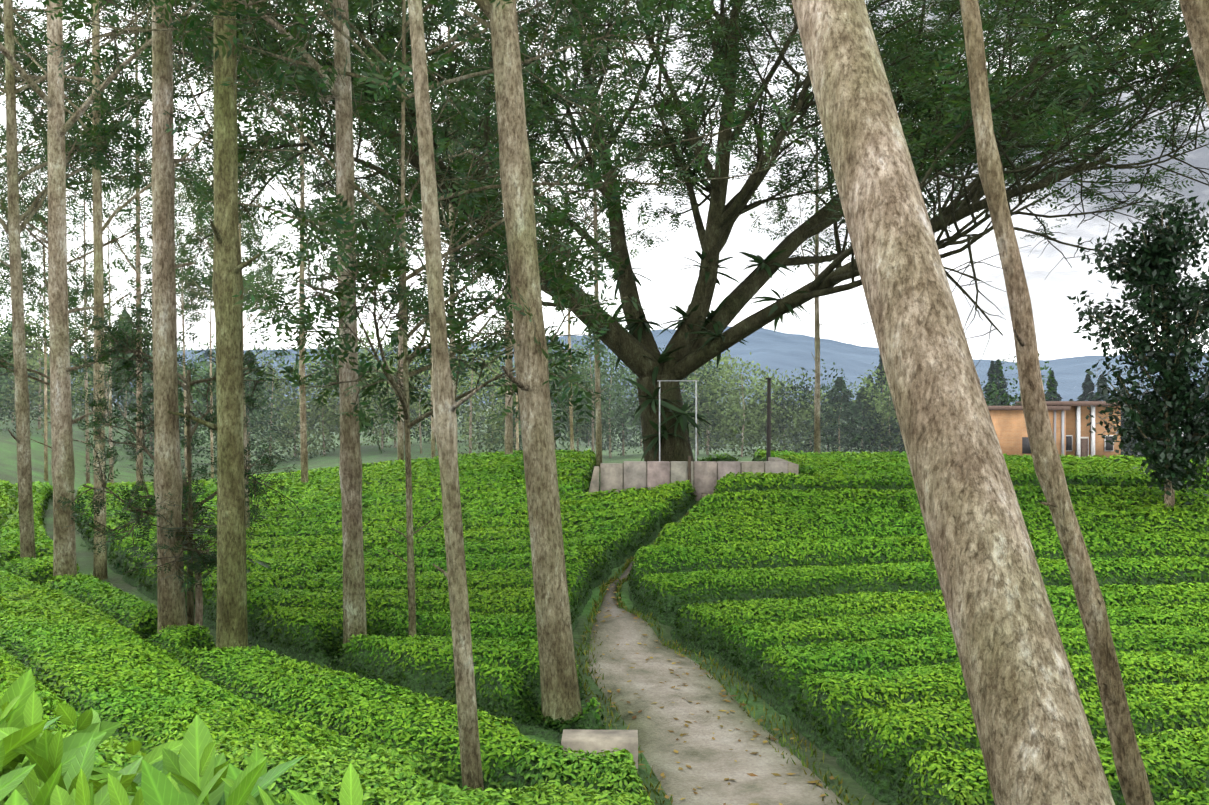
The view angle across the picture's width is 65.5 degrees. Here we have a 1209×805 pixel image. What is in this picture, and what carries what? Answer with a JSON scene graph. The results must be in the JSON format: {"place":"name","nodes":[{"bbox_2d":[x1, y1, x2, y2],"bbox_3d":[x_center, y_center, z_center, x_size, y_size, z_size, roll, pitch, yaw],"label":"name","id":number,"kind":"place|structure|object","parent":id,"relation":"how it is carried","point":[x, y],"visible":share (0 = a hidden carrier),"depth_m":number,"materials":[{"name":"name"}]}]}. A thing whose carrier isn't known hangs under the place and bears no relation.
{"place":"outdoors","nodes":[
{"label":"outdoors","id":0,"kind":"place"},
{"bbox_2d":[0,405,1137,804],"bbox_3d":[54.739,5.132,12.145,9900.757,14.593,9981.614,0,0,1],"label":"grassy ground","id":1,"kind":"structure","parent":0,"point":[8,471],"depth_m":53.41,"materials":[{"name":"green plant"}]},
{"bbox_2d":[0,142,40,297],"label":"tree","id":2,"kind":"object","parent":1,"relation":"on","point":[4,259],"visible":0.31,"depth_m":48.68,"materials":[{"name":"green plant"}]},
{"bbox_2d":[0,211,80,480],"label":"tree","id":3,"kind":"object","parent":1,"relation":"on","point":[45,423],"visible":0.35,"depth_m":51.51,"materials":[{"name":"green plant"}]},
{"bbox_2d":[1,96,131,484],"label":"tree","id":4,"kind":"object","parent":1,"relation":"on","point":[87,474],"visible":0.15,"depth_m":37.06,"materials":[{"name":"brown plant"}]},
{"bbox_2d":[0,0,149,202],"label":"tree","id":5,"kind":"object","parent":1,"relation":"on","point":[3,157],"visible":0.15,"depth_m":21.73,"materials":[{"name":"green plant"}]},
{"bbox_2d":[33,172,151,482],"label":"tree","id":6,"kind":"object","parent":1,"relation":"on","point":[110,430],"visible":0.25,"depth_m":42.08,"materials":[{"name":"green plant"}]},
{"bbox_2d":[0,0,241,448],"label":"tree","id":7,"kind":"object","parent":1,"relation":"on","point":[46,247],"visible":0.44,"depth_m":19.32,"materials":[{"name":"green plant"}]},
{"bbox_2d":[0,1,243,485],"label":"tree","id":8,"kind":"object","parent":1,"relation":"on","point":[137,394],"visible":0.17,"depth_m":26.24,"materials":[{"name":"green plant"}]},
{"bbox_2d":[0,0,263,559],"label":"tree","id":9,"kind":"object","parent":1,"relation":"on","point":[14,228],"visible":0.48,"depth_m":14.58,"materials":[{"name":"green plant"}]},
{"bbox_2d":[105,148,209,308],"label":"tree","id":10,"kind":"object","parent":1,"relation":"on","point":[147,229],"visible":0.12,"depth_m":50.80,"materials":[{"name":"green plant"}]},
{"bbox_2d":[0,0,320,582],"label":"tree","id":11,"kind":"object","parent":1,"relation":"on","point":[63,481],"visible":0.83,"depth_m":13.17,"materials":[{"name":"brown plant"}]},
{"bbox_2d":[0,0,321,579],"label":"tree","id":12,"kind":"object","parent":1,"relation":"on","point":[100,559],"visible":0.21,"depth_m":15.11,"materials":[{"name":"green plant"}]},
{"bbox_2d":[151,0,195,633],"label":"tree","id":13,"kind":"object","parent":1,"relation":"on","point":[171,608],"visible":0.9,"depth_m":10.26,"materials":[{"name":"brown plant"}]},
{"bbox_2d":[147,200,212,480],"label":"tree","id":14,"kind":"object","parent":1,"relation":"on","point":[185,427],"visible":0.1,"depth_m":48.60,"materials":[{"name":"green plant"}]},
{"bbox_2d":[0,0,365,531],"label":"tree","id":15,"kind":"object","parent":1,"relation":"on","point":[244,406],"visible":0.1,"depth_m":16.70,"materials":[{"name":"green plant"}]},
{"bbox_2d":[66,303,302,625],"bbox_3d":[-4.905,0.972,10.860,2.408,4.210,2.807,0,0,1],"label":"tree","id":16,"kind":"object","parent":1,"relation":"on","point":[189,544],"visible":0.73,"depth_m":10.82,"materials":[{"name":"green plant"}]},
{"bbox_2d":[133,164,280,386],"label":"tree","id":17,"kind":"object","parent":1,"relation":"on","point":[210,249],"visible":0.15,"depth_m":45.74,"materials":[{"name":"green plant"}]},
{"bbox_2d":[168,0,260,652],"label":"tree","id":18,"kind":"object","parent":1,"relation":"on","point":[231,612],"visible":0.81,"depth_m":9.43,"materials":[{"name":"brown plant"}]},
{"bbox_2d":[176,185,257,477],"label":"tree","id":19,"kind":"object","parent":1,"relation":"on","point":[211,433],"visible":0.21,"depth_m":52.03,"materials":[{"name":"brown plant"}]},
{"bbox_2d":[190,193,280,329],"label":"tree","id":20,"kind":"object","parent":1,"relation":"on","point":[247,255],"visible":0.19,"depth_m":48.69,"materials":[{"name":"green plant"}]},
{"bbox_2d":[177,88,309,378],"bbox_3d":[-13.148,-3.999,35.291,5.355,18.094,5.842,0,0,-18],"label":"tree","id":21,"kind":"object","parent":1,"relation":"on","point":[260,311],"visible":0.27,"depth_m":35.70,"materials":[{"name":"green plant"}]},
{"bbox_2d":[118,5,391,484],"bbox_3d":[-8.180,-6.189,23.653,7.979,17.903,7.056,0,0,-35],"label":"tree","id":22,"kind":"object","parent":1,"relation":"on","point":[304,453],"visible":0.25,"depth_m":24.00,"materials":[{"name":"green plant"}]},
{"bbox_2d":[203,0,408,649],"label":"tree","id":23,"kind":"object","parent":1,"relation":"on","point":[354,599],"visible":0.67,"depth_m":10.09,"materials":[{"name":"brown plant"}]},
{"bbox_2d":[252,187,384,296],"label":"tree","id":24,"kind":"object","parent":1,"relation":"on","point":[315,263],"visible":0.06,"depth_m":41.48,"materials":[{"name":"green plant"}]},
{"bbox_2d":[278,1,517,461],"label":"tree","id":25,"kind":"object","parent":1,"relation":"on","point":[400,440],"visible":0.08,"depth_m":27.01,"materials":[{"name":"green plant"}]},
{"bbox_2d":[307,0,501,402],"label":"tree","id":26,"kind":"object","parent":1,"relation":"on","point":[444,241],"visible":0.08,"depth_m":22.86,"materials":[{"name":"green plant"}]},
{"bbox_2d":[235,0,581,724],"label":"tree","id":27,"kind":"object","parent":1,"relation":"on","point":[559,684],"visible":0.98,"depth_m":8.28,"materials":[{"name":"brown plant"}]},
{"bbox_2d":[375,103,446,458],"bbox_3d":[-7.120,-3.993,37.748,3.634,16.957,6.903,0,0,-39],"label":"tree","id":28,"kind":"object","parent":1,"relation":"on","point":[432,440],"visible":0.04,"depth_m":37.65,"materials":[{"name":"brown plant"}]},
{"bbox_2d":[40,0,791,637],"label":"tree","id":29,"kind":"object","parent":1,"relation":"on","point":[406,374],"visible":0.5,"depth_m":9.98,"materials":[{"name":"green plant"}]},
{"bbox_2d":[372,0,483,793],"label":"tree","id":30,"kind":"object","parent":1,"relation":"on","point":[445,405],"visible":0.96,"depth_m":5.97,"materials":[{"name":"brown plant"}]},
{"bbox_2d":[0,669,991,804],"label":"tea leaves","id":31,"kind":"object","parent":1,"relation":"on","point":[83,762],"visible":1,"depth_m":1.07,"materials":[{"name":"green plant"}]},
{"bbox_2d":[469,222,547,449],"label":"tree","id":32,"kind":"object","parent":1,"relation":"on","point":[517,437],"visible":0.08,"depth_m":51.51,"materials":[{"name":"green plant"}]},
{"bbox_2d":[430,1,613,454],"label":"tree","id":33,"kind":"object","parent":1,"relation":"on","point":[508,439],"visible":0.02,"depth_m":25.90,"materials":[{"name":"brown plant"}]},
{"bbox_2d":[482,110,643,451],"bbox_3d":[-2.114,-4.107,35.964,7.697,17.018,6.528,0,0,1],"label":"tree","id":34,"kind":"object","parent":1,"relation":"on","point":[571,408],"visible":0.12,"depth_m":36.74,"materials":[{"name":"green plant"}]},
{"bbox_2d":[454,0,715,472],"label":"tree","id":35,"kind":"object","parent":1,"relation":"on","point":[598,412],"visible":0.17,"depth_m":24.89,"materials":[{"name":"green plant"}]},
{"bbox_2d":[0,0,1208,596],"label":"tree foliage","id":36,"kind":"object","parent":1,"relation":"on","point":[1052,124],"visible":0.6,"depth_m":14.88,"materials":[{"name":"green plant"}]},
{"bbox_2d":[0,448,1208,804],"bbox_3d":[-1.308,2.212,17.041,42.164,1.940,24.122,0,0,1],"label":"tea bushes","id":37,"kind":"object","parent":1,"relation":"on","point":[76,620],"depth_m":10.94,"materials":[{"name":"green plant"}]},
{"bbox_2d":[125,505,270,628],"bbox_3d":[-4.570,2.069,10.689,1.465,1.700,1.498,0,0,1],"label":"palm sapling","id":38,"kind":"object","parent":37,"relation":"on","point":[185,558],"depth_m":10.60,"materials":[{"name":"green plant"}]},
{"bbox_2d":[1067,181,1208,507],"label":"small tree","id":39,"kind":"object","parent":37,"relation":"on","point":[1188,391],"depth_m":15.53,"materials":[{"name":"green plant"}]},
{"bbox_2d":[104,0,1208,461],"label":"rain tree","id":40,"kind":"object","parent":1,"relation":"on","point":[628,350],"visible":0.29,"depth_m":19.48,"materials":[{"name":"green plant"}]},
{"bbox_2d":[657,380,697,460],"bbox_3d":[1.571,0.887,20.132,0.879,2.724,0.030,0,0,1],"label":"pole frame","id":41,"kind":"object","parent":1,"relation":"on","point":[695,414],"visible":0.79,"depth_m":20.12,"materials":[{"name":"paint"}]},
{"bbox_2d":[561,456,798,772],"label":"retaining wall","id":42,"kind":"structure","parent":1,"relation":"on","point":[703,476],"depth_m":18.47,"materials":[{"name":"concrete"}]},
{"bbox_2d":[574,501,873,804],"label":"path weeds and litter","id":43,"kind":"object","parent":1,"relation":"on","point":[603,588],"visible":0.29,"depth_m":8.97,"materials":[{"name":"green plant"}]},
{"bbox_2d":[765,378,771,460],"bbox_3d":[4.162,0.757,23.887,0.140,2.780,0.140,0,0,1],"label":"wood post","id":44,"kind":"object","parent":1,"relation":"on","point":[768,449],"visible":0.79,"depth_m":23.85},
{"bbox_2d":[686,0,1007,453],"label":"tree","id":45,"kind":"object","parent":1,"relation":"on","point":[817,438],"visible":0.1,"depth_m":25.36,"materials":[{"name":"green plant"}]},
{"bbox_2d":[792,0,1114,804],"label":"tree","id":46,"kind":"object","parent":1,"relation":"on","point":[1034,736],"visible":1,"depth_m":4.52,"materials":[{"name":"brown plant"}]},
{"bbox_2d":[960,0,1153,804],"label":"tree","id":47,"kind":"object","parent":1,"relation":"on","point":[1127,757],"visible":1,"depth_m":5.36,"materials":[{"name":"brown plant"}]},
{"bbox_2d":[987,401,1130,457],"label":"brick building","id":48,"kind":"structure","parent":1,"relation":"on","point":[1072,434],"depth_m":57.89,"materials":[{"name":"orange brick"}]},
{"bbox_2d":[1138,417,1208,454],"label":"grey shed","id":49,"kind":"structure","parent":1,"relation":"on","point":[1139,453],"depth_m":77.36,"materials":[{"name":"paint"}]},
{"bbox_2d":[1179,0,1208,107],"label":"tree","id":50,"kind":"object","parent":1,"relation":"on","point":[1195,13],"visible":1,"depth_m":4.85,"materials":[{"name":"brown plant"}]},
{"bbox_2d":[0,0,1208,472],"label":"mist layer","id":51,"kind":"object","parent":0,"point":[656,320],"depth_m":65.83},
{"bbox_2d":[0,0,1208,361],"label":"sky","id":52,"kind":"structure","parent":0,"point":[1092,229],"materials":[{"name":"white"}]},
{"bbox_2d":[1,0,1208,452],"bbox_3d":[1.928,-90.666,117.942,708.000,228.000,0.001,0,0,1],"label":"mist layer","id":53,"kind":"object","parent":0,"point":[731,272],"depth_m":117.55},
{"bbox_2d":[2,271,1207,424],"bbox_3d":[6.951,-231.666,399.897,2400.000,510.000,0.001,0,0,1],"label":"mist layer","id":54,"kind":"object","parent":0,"point":[788,343],"depth_m":398.29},
{"bbox_2d":[4,326,1208,404],"bbox_3d":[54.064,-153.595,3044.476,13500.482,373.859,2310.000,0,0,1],"label":"mountain ridge","id":55,"kind":"structure","parent":0,"point":[805,359],"depth_m":2970.17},
{"bbox_2d":[587,505,844,804],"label":"foot path","id":56,"kind":"structure","parent":0,"point":[707,758],"depth_m":8.18,"materials":[{"name":"concrete"}]}
]}

